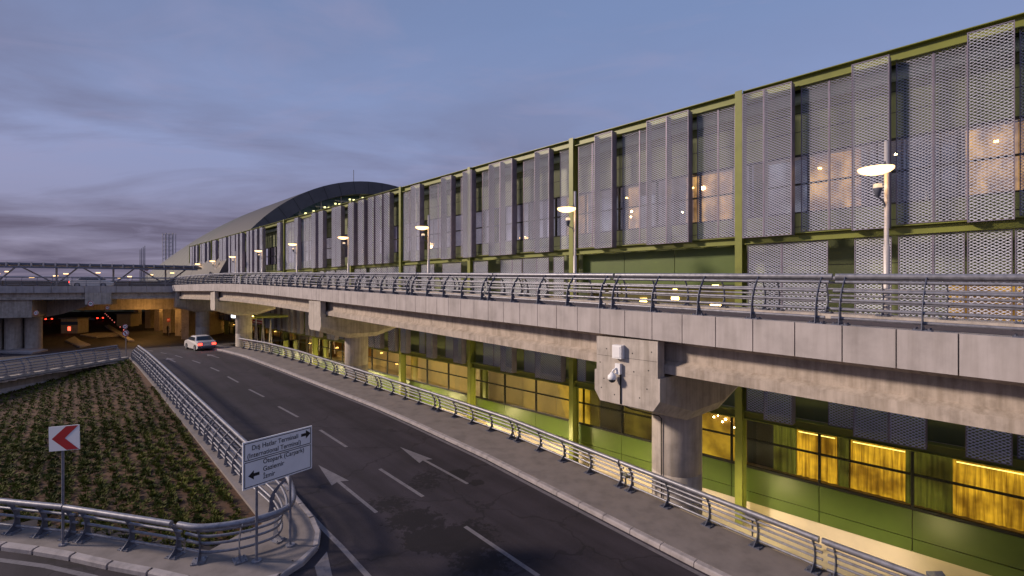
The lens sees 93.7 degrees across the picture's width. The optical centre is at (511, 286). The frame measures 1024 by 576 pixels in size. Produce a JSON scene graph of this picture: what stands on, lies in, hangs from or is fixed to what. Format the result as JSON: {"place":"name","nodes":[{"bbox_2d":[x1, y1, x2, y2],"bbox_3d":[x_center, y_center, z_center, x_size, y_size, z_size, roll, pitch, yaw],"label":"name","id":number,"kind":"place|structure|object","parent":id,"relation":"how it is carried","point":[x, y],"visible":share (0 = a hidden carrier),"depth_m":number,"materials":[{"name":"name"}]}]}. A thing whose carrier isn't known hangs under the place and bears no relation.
{"place":"outdoors","nodes":[
{"label":"outdoors","id":0,"kind":"place"},
{"bbox_2d":[0,357,314,575],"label":"island pavement","id":1,"kind":"structure","parent":0,"point":[280,557],"depth_m":12.61,"materials":[{"name":"concrete"}]},
{"bbox_2d":[0,498,79,541],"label":"guard railing","id":2,"kind":"object","parent":1,"relation":"on","point":[16,526],"visible":0.95,"depth_m":13.00,"materials":[{"name":"metal"}]},
{"bbox_2d":[49,424,79,546],"bbox_3d":[-11.695,5.169,12.581,0.884,3.177,0.190,0,0,0],"label":"chevron sign","id":3,"kind":"object","parent":1,"relation":"on","point":[62,439],"visible":1,"depth_m":12.55,"materials":[{"name":"metal"}]},
{"bbox_2d":[62,504,185,559],"bbox_3d":[-10.011,6.262,12.412,3.350,1.066,0.590,1,0,12],"label":"guard railing","id":4,"kind":"object","parent":1,"relation":"on","point":[130,541],"visible":0.99,"depth_m":12.38,"materials":[{"name":"metal"}]},
{"bbox_2d":[0,358,261,541],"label":"soil bed","id":5,"kind":"object","parent":1,"relation":"on","point":[240,503],"visible":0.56,"depth_m":19.17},
{"bbox_2d":[0,359,252,548],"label":"ground cover plants","id":6,"kind":"object","parent":5,"relation":"on","point":[51,495],"visible":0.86,"depth_m":18.88,"materials":[{"name":"green plant"}]},
{"bbox_2d":[131,345,146,364],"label":"guard railing","id":7,"kind":"object","parent":1,"relation":"on","point":[135,357],"visible":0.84,"depth_m":38.49,"materials":[{"name":"metal"}]},
{"bbox_2d":[139,351,158,376],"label":"guard railing","id":8,"kind":"object","parent":1,"relation":"on","point":[144,366],"visible":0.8,"depth_m":34.15,"materials":[{"name":"metal"}]},
{"bbox_2d":[149,361,172,392],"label":"guard railing","id":9,"kind":"object","parent":1,"relation":"on","point":[158,381],"visible":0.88,"depth_m":30.08,"materials":[{"name":"metal"}]},
{"bbox_2d":[163,374,191,412],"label":"guard railing","id":10,"kind":"object","parent":1,"relation":"on","point":[174,400],"visible":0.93,"depth_m":26.07,"materials":[{"name":"metal"}]},
{"bbox_2d":[181,391,219,441],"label":"guard railing","id":11,"kind":"object","parent":1,"relation":"on","point":[192,421],"visible":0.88,"depth_m":22.05,"materials":[{"name":"metal"}]},
{"bbox_2d":[205,415,247,484],"bbox_3d":[-10.859,6.108,18.414,0.590,1.067,5.450,0,2,-44],"label":"guard railing","id":12,"kind":"object","parent":1,"relation":"on","point":[235,469],"visible":0.81,"depth_m":18.42,"materials":[{"name":"metal"}]},
{"bbox_2d":[176,476,295,565],"bbox_3d":[-7.404,6.261,14.293,2.510,1.217,5.231,0,0,-10],"label":"corner railing","id":13,"kind":"object","parent":1,"relation":"on","point":[276,511],"visible":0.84,"depth_m":12.18,"materials":[{"name":"metal"}]},
{"bbox_2d":[242,425,311,563],"bbox_3d":[-6.103,5.332,12.454,0.264,3.094,1.842,0,0,35],"label":"direction sign","id":14,"kind":"object","parent":1,"relation":"on","point":[268,459],"visible":1,"depth_m":12.30,"materials":[{"name":"metal"}]},
{"bbox_2d":[162,233,175,261],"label":"lattice mast","id":15,"kind":"object","parent":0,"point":[169,242],"visible":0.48,"depth_m":240.02,"materials":[{"name":"metal"}]},
{"bbox_2d":[124,311,291,344],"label":"underpass road","id":16,"kind":"structure","parent":0,"point":[225,339],"depth_m":70.89,"materials":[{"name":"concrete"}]},
{"bbox_2d":[70,298,223,338],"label":"underpass frame","id":17,"kind":"object","parent":16,"relation":"on","point":[158,312],"visible":0.19,"depth_m":79.00,"materials":[{"name":"concrete"}]},
{"bbox_2d":[231,313,287,350],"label":"entrance canopy","id":18,"kind":"object","parent":16,"relation":"on","point":[265,315],"visible":0.56,"depth_m":58.81,"materials":[{"name":"green metal"}]},
{"bbox_2d":[252,318,261,323],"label":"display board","id":19,"kind":"object","parent":18,"relation":"attached to","point":[259,320],"visible":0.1,"depth_m":66.87,"materials":[{"name":"black"}]},
{"bbox_2d":[142,170,398,279],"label":"arched hall","id":20,"kind":"structure","parent":16,"relation":"on","point":[322,197],"depth_m":93.32,"materials":[{"name":"metal"}]},
{"bbox_2d":[0,311,709,575],"bbox_3d":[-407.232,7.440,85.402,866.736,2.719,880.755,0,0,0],"label":"road","id":21,"kind":"structure","parent":0,"point":[403,531],"depth_m":16.14,"materials":[{"name":"grey asphalt"}]},
{"bbox_2d":[43,316,52,321],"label":"distant car","id":22,"kind":"object","parent":21,"relation":"on","point":[49,318],"visible":0.55,"depth_m":116.98,"materials":[{"name":"paint"}]},
{"bbox_2d":[0,357,128,393],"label":"parapet wall","id":23,"kind":"structure","parent":21,"relation":"on","point":[10,386],"depth_m":33.64,"materials":[{"name":"concrete"}]},
{"bbox_2d":[0,358,26,376],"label":"guard railing","id":24,"kind":"object","parent":23,"relation":"on","point":[6,374],"visible":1,"depth_m":32.12,"materials":[{"name":"metal"}]},
{"bbox_2d":[23,351,78,372],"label":"guard railing","id":25,"kind":"object","parent":23,"relation":"on","point":[46,363],"visible":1,"depth_m":34.60,"materials":[{"name":"metal"}]},
{"bbox_2d":[75,345,120,364],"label":"guard railing","id":26,"kind":"object","parent":23,"relation":"on","point":[94,355],"visible":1,"depth_m":38.11,"materials":[{"name":"metal"}]},
{"bbox_2d":[0,325,133,353],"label":"traffic islands","id":27,"kind":"object","parent":21,"relation":"on","point":[75,341],"visible":0.94,"depth_m":69.06,"materials":[{"name":"concrete"}]},
{"bbox_2d":[58,317,90,332],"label":"booth","id":28,"kind":"object","parent":21,"relation":"on","point":[74,324],"visible":1,"depth_m":86.08,"materials":[{"name":"concrete"}]},
{"bbox_2d":[0,286,176,349],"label":"flyover","id":29,"kind":"object","parent":21,"relation":"on","point":[21,325],"visible":0.66,"depth_m":58.77,"materials":[{"name":"concrete"}]},
{"bbox_2d":[3,276,69,285],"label":"guard railing","id":30,"kind":"object","parent":29,"relation":"on","point":[21,281],"visible":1,"depth_m":56.62,"materials":[{"name":"metal"}]},
{"bbox_2d":[68,276,113,285],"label":"flyover car","id":31,"kind":"object","parent":29,"relation":"on","point":[90,282],"visible":0.54,"depth_m":62.20,"materials":[{"name":"white paint"}]},
{"bbox_2d":[70,277,129,285],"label":"guard railing","id":32,"kind":"object","parent":29,"relation":"on","point":[100,278],"visible":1,"depth_m":59.62,"materials":[{"name":"metal"}]},
{"bbox_2d":[130,277,181,285],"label":"guard railing","id":33,"kind":"object","parent":29,"relation":"on","point":[170,283],"visible":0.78,"depth_m":62.23,"materials":[{"name":"metal"}]},
{"bbox_2d":[89,315,103,320],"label":"distant car","id":34,"kind":"object","parent":21,"relation":"on","point":[96,317],"visible":0.81,"depth_m":120.66,"materials":[{"name":"paint"}]},
{"bbox_2d":[122,330,128,355],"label":"round sign","id":35,"kind":"object","parent":21,"relation":"on","point":[125,333],"visible":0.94,"depth_m":42.89,"materials":[{"name":"metal"}]},
{"bbox_2d":[115,313,139,325],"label":"booth","id":36,"kind":"object","parent":21,"relation":"on","point":[129,319],"visible":0.93,"depth_m":102.52,"materials":[{"name":"paint"}]},
{"bbox_2d":[0,356,320,575],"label":"island kerb","id":37,"kind":"structure","parent":21,"relation":"on","point":[114,565],"depth_m":12.16,"materials":[{"name":"concrete"}]},
{"bbox_2d":[184,335,216,350],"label":"driving car","id":38,"kind":"object","parent":21,"relation":"on","point":[195,342],"visible":0.91,"depth_m":47.26,"materials":[{"name":"white paint"}]},
{"bbox_2d":[0,349,705,575],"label":"road markings","id":39,"kind":"object","parent":21,"relation":"on","point":[322,567],"visible":0.81,"depth_m":14.82,"materials":[{"name":"white paint"}]},
{"bbox_2d":[209,348,730,575],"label":"kerb","id":40,"kind":"structure","parent":21,"relation":"on","point":[667,549],"depth_m":16.66,"materials":[{"name":"concrete"}]},
{"bbox_2d":[0,0,1023,280],"label":"sky","id":41,"kind":"structure","parent":0,"point":[125,124],"materials":[{"name":"blue"}]},
{"bbox_2d":[216,345,831,575],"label":"pavement","id":42,"kind":"structure","parent":0,"point":[725,550],"depth_m":16.40,"materials":[{"name":"concrete"}]},
{"bbox_2d":[238,338,270,353],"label":"guard railing","id":43,"kind":"object","parent":42,"relation":"on","point":[256,345],"visible":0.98,"depth_m":44.50,"materials":[{"name":"metal"}]},
{"bbox_2d":[266,342,301,362],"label":"guard railing","id":44,"kind":"object","parent":42,"relation":"on","point":[285,351],"visible":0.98,"depth_m":40.47,"materials":[{"name":"metal"}]},
{"bbox_2d":[297,350,335,374],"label":"guard railing","id":45,"kind":"object","parent":42,"relation":"on","point":[318,361],"visible":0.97,"depth_m":36.20,"materials":[{"name":"metal"}]},
{"bbox_2d":[330,360,378,389],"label":"guard railing","id":46,"kind":"object","parent":42,"relation":"on","point":[364,372],"visible":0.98,"depth_m":31.83,"materials":[{"name":"metal"}]},
{"bbox_2d":[373,374,437,410],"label":"guard railing","id":47,"kind":"object","parent":42,"relation":"on","point":[406,397],"visible":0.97,"depth_m":27.58,"materials":[{"name":"metal"}]},
{"bbox_2d":[431,392,515,439],"bbox_3d":[-2.034,6.165,23.438,0.590,1.067,6.000,0,2,-44],"label":"guard railing","id":48,"kind":"object","parent":42,"relation":"on","point":[473,421],"visible":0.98,"depth_m":23.18,"materials":[{"name":"metal"}]},
{"bbox_2d":[509,417,625,488],"bbox_3d":[1.948,6.347,18.895,0.590,1.067,6.000,0,2,-39],"label":"guard railing","id":49,"kind":"object","parent":42,"relation":"on","point":[591,470],"visible":0.98,"depth_m":18.47,"materials":[{"name":"metal"}]},
{"bbox_2d":[619,460,822,575],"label":"guard railing","id":50,"kind":"object","parent":42,"relation":"on","point":[758,545],"visible":1,"depth_m":13.60,"materials":[{"name":"metal"}]},
{"bbox_2d":[821,537,926,575],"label":"guard railing","id":51,"kind":"object","parent":42,"relation":"on","point":[835,546],"visible":1,"depth_m":11.22,"materials":[{"name":"metal"}]},
{"bbox_2d":[593,468,905,575],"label":"service yard","id":52,"kind":"structure","parent":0,"point":[824,563],"depth_m":19.25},
{"bbox_2d":[258,350,837,575],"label":"retaining wall","id":53,"kind":"structure","parent":52,"relation":"on","point":[681,509],"depth_m":14.22,"materials":[{"name":"grey concrete"}]},
{"bbox_2d":[189,12,1023,575],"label":"terminal building","id":54,"kind":"structure","parent":52,"relation":"on","point":[767,178],"depth_m":20.99,"materials":[{"name":"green metal"}]},
{"bbox_2d":[230,322,235,334],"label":"window","id":55,"kind":"structure","parent":54,"relation":"in","point":[232,325],"depth_m":80.72,"materials":[{"name":"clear glass"}]},
{"bbox_2d":[252,326,265,338],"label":"window","id":56,"kind":"structure","parent":54,"relation":"in","point":[253,328],"depth_m":71.49,"materials":[{"name":"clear glass"}]},
{"bbox_2d":[266,248,269,264],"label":"window","id":57,"kind":"structure","parent":54,"relation":"in","point":[267,249],"depth_m":69.66,"materials":[{"name":"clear glass"}]},
{"bbox_2d":[266,329,289,347],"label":"window","id":58,"kind":"structure","parent":54,"relation":"in","point":[275,334],"depth_m":65.33,"materials":[{"name":"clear glass"}]},
{"bbox_2d":[270,243,293,264],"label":"window","id":59,"kind":"structure","parent":54,"relation":"in","point":[273,250],"depth_m":67.78,"materials":[{"name":"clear glass"}]},
{"bbox_2d":[290,333,319,356],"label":"window","id":60,"kind":"structure","parent":54,"relation":"in","point":[299,342],"depth_m":58.97,"materials":[{"name":"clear glass"}]},
{"bbox_2d":[302,238,322,259],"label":"window","id":61,"kind":"structure","parent":54,"relation":"in","point":[322,238],"depth_m":59.25,"materials":[{"name":"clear glass"}]},
{"bbox_2d":[320,339,344,363],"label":"window","id":62,"kind":"structure","parent":54,"relation":"in","point":[334,351],"depth_m":52.81,"materials":[{"name":"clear glass"}]},
{"bbox_2d":[327,231,362,258],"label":"window","id":63,"kind":"structure","parent":54,"relation":"in","point":[329,239],"depth_m":54.28,"materials":[{"name":"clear glass"}]},
{"bbox_2d":[362,223,410,255],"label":"window","id":64,"kind":"structure","parent":54,"relation":"in","point":[396,228],"depth_m":44.23,"materials":[{"name":"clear glass"}]},
{"bbox_2d":[368,348,407,379],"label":"window","id":65,"kind":"structure","parent":54,"relation":"in","point":[379,361],"depth_m":44.71,"materials":[{"name":"yellow glass"}]},
{"bbox_2d":[408,356,477,397],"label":"window","id":66,"kind":"structure","parent":54,"relation":"in","point":[446,376],"depth_m":38.47,"materials":[{"name":"yellow glass"}]},
{"bbox_2d":[416,210,481,250],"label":"window","id":67,"kind":"structure","parent":54,"relation":"in","point":[478,213],"depth_m":38.43,"materials":[{"name":"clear glass"}]},
{"bbox_2d":[477,369,579,423],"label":"window","id":68,"kind":"structure","parent":54,"relation":"in","point":[536,396],"depth_m":31.71,"materials":[{"name":"yellow glass"}]},
{"bbox_2d":[483,192,584,243],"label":"window","id":69,"kind":"structure","parent":54,"relation":"in","point":[557,199],"depth_m":32.21,"materials":[{"name":"grey glass"}]},
{"bbox_2d":[580,402,734,463],"bbox_3d":[7.286,6.950,24.995,0.124,2.300,9.350,0,0,-44],"label":"window frame","id":70,"kind":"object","parent":54,"relation":"in","point":[731,434],"depth_m":25.28,"materials":[{"name":"black metal"}]},
{"bbox_2d":[585,163,749,233],"bbox_3d":[7.674,-4.400,25.373,0.140,2.514,9.419,0,0,-44],"label":"window","id":71,"kind":"structure","parent":54,"relation":"in","point":[618,187],"depth_m":25.33,"materials":[{"name":"grey metal"}]},
{"bbox_2d":[747,434,1023,537],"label":"window","id":72,"kind":"structure","parent":54,"relation":"in","point":[912,507],"depth_m":17.75,"materials":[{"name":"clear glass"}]},
{"bbox_2d":[749,116,1023,217],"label":"window","id":73,"kind":"structure","parent":54,"relation":"in","point":[1018,117],"depth_m":18.30,"materials":[{"name":"grey metal"}]},
{"bbox_2d":[745,514,758,536],"bbox_3d":[9.533,9.750,19.039,0.520,1.500,0.221,0,0,0],"label":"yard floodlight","id":74,"kind":"object","parent":52,"relation":"on","point":[752,533],"visible":0.2,"depth_m":19.00,"materials":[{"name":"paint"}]},
{"bbox_2d":[926,571,944,575],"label":"yard floodlight","id":75,"kind":"object","parent":52,"relation":"on","point":[934,573],"visible":1,"depth_m":15.12,"materials":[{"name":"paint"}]},
{"bbox_3d":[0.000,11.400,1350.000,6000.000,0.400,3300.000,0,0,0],"label":"ground","id":76,"kind":"structure","parent":0,"visible":0},
{"bbox_2d":[172,284,1023,514],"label":"elevated ramp","id":77,"kind":"structure","parent":76,"relation":"on","point":[683,371],"depth_m":14.00,"materials":[{"name":"concrete"}]},
{"bbox_2d":[0,262,218,286],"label":"terminal canopy","id":78,"kind":"object","parent":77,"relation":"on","point":[56,266],"visible":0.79,"depth_m":72.43,"materials":[{"name":"metal"}]},
{"bbox_2d":[174,275,190,284],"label":"guard railing","id":79,"kind":"object","parent":77,"relation":"on","point":[181,280],"visible":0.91,"depth_m":60.68,"materials":[{"name":"metal"}]},
{"bbox_2d":[188,274,206,283],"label":"guard railing","id":80,"kind":"object","parent":77,"relation":"on","point":[195,281],"visible":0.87,"depth_m":56.61,"materials":[{"name":"metal"}]},
{"bbox_2d":[203,273,225,283],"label":"guard railing","id":81,"kind":"object","parent":77,"relation":"on","point":[212,280],"visible":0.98,"depth_m":52.54,"materials":[{"name":"metal"}]},
{"bbox_2d":[229,251,235,281],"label":"street lamp","id":82,"kind":"object","parent":77,"relation":"on","point":[233,262],"visible":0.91,"depth_m":71.51,"materials":[{"name":"metal"}]},
{"bbox_2d":[221,272,246,283],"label":"guard railing","id":83,"kind":"object","parent":77,"relation":"on","point":[236,278],"visible":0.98,"depth_m":48.41,"materials":[{"name":"metal"}]},
{"bbox_2d":[242,272,269,284],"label":"guard railing","id":84,"kind":"object","parent":77,"relation":"on","point":[255,274],"visible":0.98,"depth_m":44.25,"materials":[{"name":"metal"}]},
{"bbox_2d":[255,244,262,282],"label":"street lamp","id":85,"kind":"object","parent":77,"relation":"on","point":[261,258],"visible":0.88,"depth_m":61.40,"materials":[{"name":"metal"}]},
{"bbox_2d":[265,272,295,286],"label":"guard railing","id":86,"kind":"object","parent":77,"relation":"on","point":[277,279],"visible":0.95,"depth_m":39.90,"materials":[{"name":"metal"}]},
{"bbox_2d":[274,275,292,283],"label":"guard railing","id":87,"kind":"object","parent":77,"relation":"on","point":[279,282],"visible":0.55,"depth_m":54.77,"materials":[{"name":"metal"}]},
{"bbox_2d":[288,236,297,279],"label":"street lamp","id":88,"kind":"object","parent":77,"relation":"on","point":[294,244],"visible":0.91,"depth_m":51.80,"materials":[{"name":"metal"}]},
{"bbox_2d":[290,274,312,284],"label":"guard railing","id":89,"kind":"object","parent":77,"relation":"on","point":[302,278],"visible":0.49,"depth_m":49.17,"materials":[{"name":"metal"}]},
{"bbox_2d":[290,272,324,288],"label":"guard railing","id":90,"kind":"object","parent":77,"relation":"on","point":[303,283],"visible":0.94,"depth_m":35.50,"materials":[{"name":"metal"}]},
{"bbox_2d":[309,274,336,285],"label":"guard railing","id":91,"kind":"object","parent":77,"relation":"on","point":[323,279],"visible":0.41,"depth_m":45.24,"materials":[{"name":"metal"}]},
{"bbox_2d":[319,273,363,291],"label":"guard railing","id":92,"kind":"object","parent":77,"relation":"on","point":[337,287],"visible":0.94,"depth_m":30.95,"materials":[{"name":"metal"}]},
{"bbox_2d":[338,228,348,286],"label":"street lamp","id":93,"kind":"object","parent":77,"relation":"on","point":[345,237],"visible":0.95,"depth_m":42.04,"materials":[{"name":"metal"}]},
{"bbox_2d":[337,276,368,287],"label":"guard railing","id":94,"kind":"object","parent":77,"relation":"on","point":[352,280],"visible":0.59,"depth_m":40.73,"materials":[{"name":"metal"}]},
{"bbox_2d":[357,273,415,294],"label":"guard railing","id":95,"kind":"object","parent":77,"relation":"on","point":[381,286],"visible":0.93,"depth_m":26.47,"materials":[{"name":"metal"}]},
{"bbox_2d":[367,275,406,289],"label":"guard railing","id":96,"kind":"object","parent":77,"relation":"on","point":[377,281],"visible":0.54,"depth_m":36.29,"materials":[{"name":"metal"}]},
{"bbox_2d":[416,215,429,278],"bbox_3d":[-6.005,-2.309,32.424,1.030,5.160,0.880,0,0,0],"label":"street lamp","id":97,"kind":"object","parent":77,"relation":"on","point":[425,227],"visible":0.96,"depth_m":32.51,"materials":[{"name":"metal"}]},
{"bbox_2d":[402,275,456,292],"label":"guard railing","id":98,"kind":"object","parent":77,"relation":"on","point":[441,283],"visible":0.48,"depth_m":31.78,"materials":[{"name":"metal"}]},
{"bbox_2d":[410,273,492,299],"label":"guard railing","id":99,"kind":"object","parent":77,"relation":"on","point":[462,295],"visible":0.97,"depth_m":21.85,"materials":[{"name":"metal"}]},
{"bbox_2d":[454,276,524,295],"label":"guard railing","id":100,"kind":"object","parent":77,"relation":"on","point":[487,284],"visible":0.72,"depth_m":26.94,"materials":[{"name":"metal"}]},
{"bbox_2d":[486,273,614,308],"bbox_3d":[1.114,0.057,17.652,0.590,1.146,6.000,0,1,-42],"label":"guard railing","id":101,"kind":"object","parent":77,"relation":"on","point":[539,300],"visible":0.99,"depth_m":17.23,"materials":[{"name":"metal"}]},
{"bbox_2d":[557,191,578,298],"bbox_3d":[2.677,-2.012,22.891,1.030,5.160,0.880,0,0,0],"label":"street lamp","id":102,"kind":"object","parent":77,"relation":"on","point":[567,210],"visible":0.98,"depth_m":22.98,"materials":[{"name":"metal"}]},
{"bbox_2d":[520,276,620,301],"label":"guard railing","id":103,"kind":"object","parent":77,"relation":"on","point":[591,288],"visible":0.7,"depth_m":22.53,"materials":[{"name":"metal"}]},
{"bbox_2d":[608,363,621,382],"bbox_3d":[3.154,2.647,14.736,0.442,0.595,0.280,0,0,0],"label":"security camera","id":104,"kind":"object","parent":77,"relation":"attached to","point":[612,377],"visible":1,"depth_m":14.68,"materials":[{"name":"white plastic"}]},
{"bbox_2d":[612,344,624,358],"bbox_3d":[3.254,1.985,14.718,0.193,0.410,0.330,0,0,-42],"label":"junction box","id":105,"kind":"object","parent":77,"relation":"attached to","point":[618,351],"visible":1,"depth_m":14.63,"materials":[{"name":"white plastic"}]},
{"bbox_2d":[620,375,661,497],"bbox_3d":[4.218,5.840,15.432,2.289,6.320,0.135,0,0,-40],"label":"black cable","id":106,"kind":"object","parent":77,"relation":"attached to","point":[651,414],"visible":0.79,"depth_m":15.87,"materials":[{"name":"rubber"}]},
{"bbox_2d":[616,277,770,309],"bbox_3d":[6.656,0.130,18.380,0.590,1.146,6.000,0,1,-42],"label":"guard railing","id":107,"kind":"object","parent":77,"relation":"on","point":[688,291],"visible":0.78,"depth_m":18.05,"materials":[{"name":"metal"}]},
{"bbox_2d":[607,273,832,323],"bbox_3d":[5.206,0.196,13.159,0.590,1.147,6.000,0,1,-42],"label":"guard railing","id":108,"kind":"object","parent":77,"relation":"on","point":[698,302],"visible":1,"depth_m":12.61,"materials":[{"name":"metal"}]},
{"bbox_2d":[857,141,894,315],"bbox_3d":[10.726,-1.737,14.052,1.030,5.160,0.880,0,0,0],"label":"street lamp","id":109,"kind":"object","parent":77,"relation":"on","point":[885,168],"visible":0.93,"depth_m":14.14,"materials":[{"name":"metal"}]},
{"bbox_2d":[769,276,1023,323],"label":"guard railing","id":110,"kind":"object","parent":77,"relation":"on","point":[827,307],"visible":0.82,"depth_m":13.64,"materials":[{"name":"metal"}]},
{"bbox_2d":[831,274,1023,337],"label":"guard railing","id":111,"kind":"object","parent":77,"relation":"on","point":[976,277],"visible":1,"depth_m":9.58,"materials":[{"name":"metal"}]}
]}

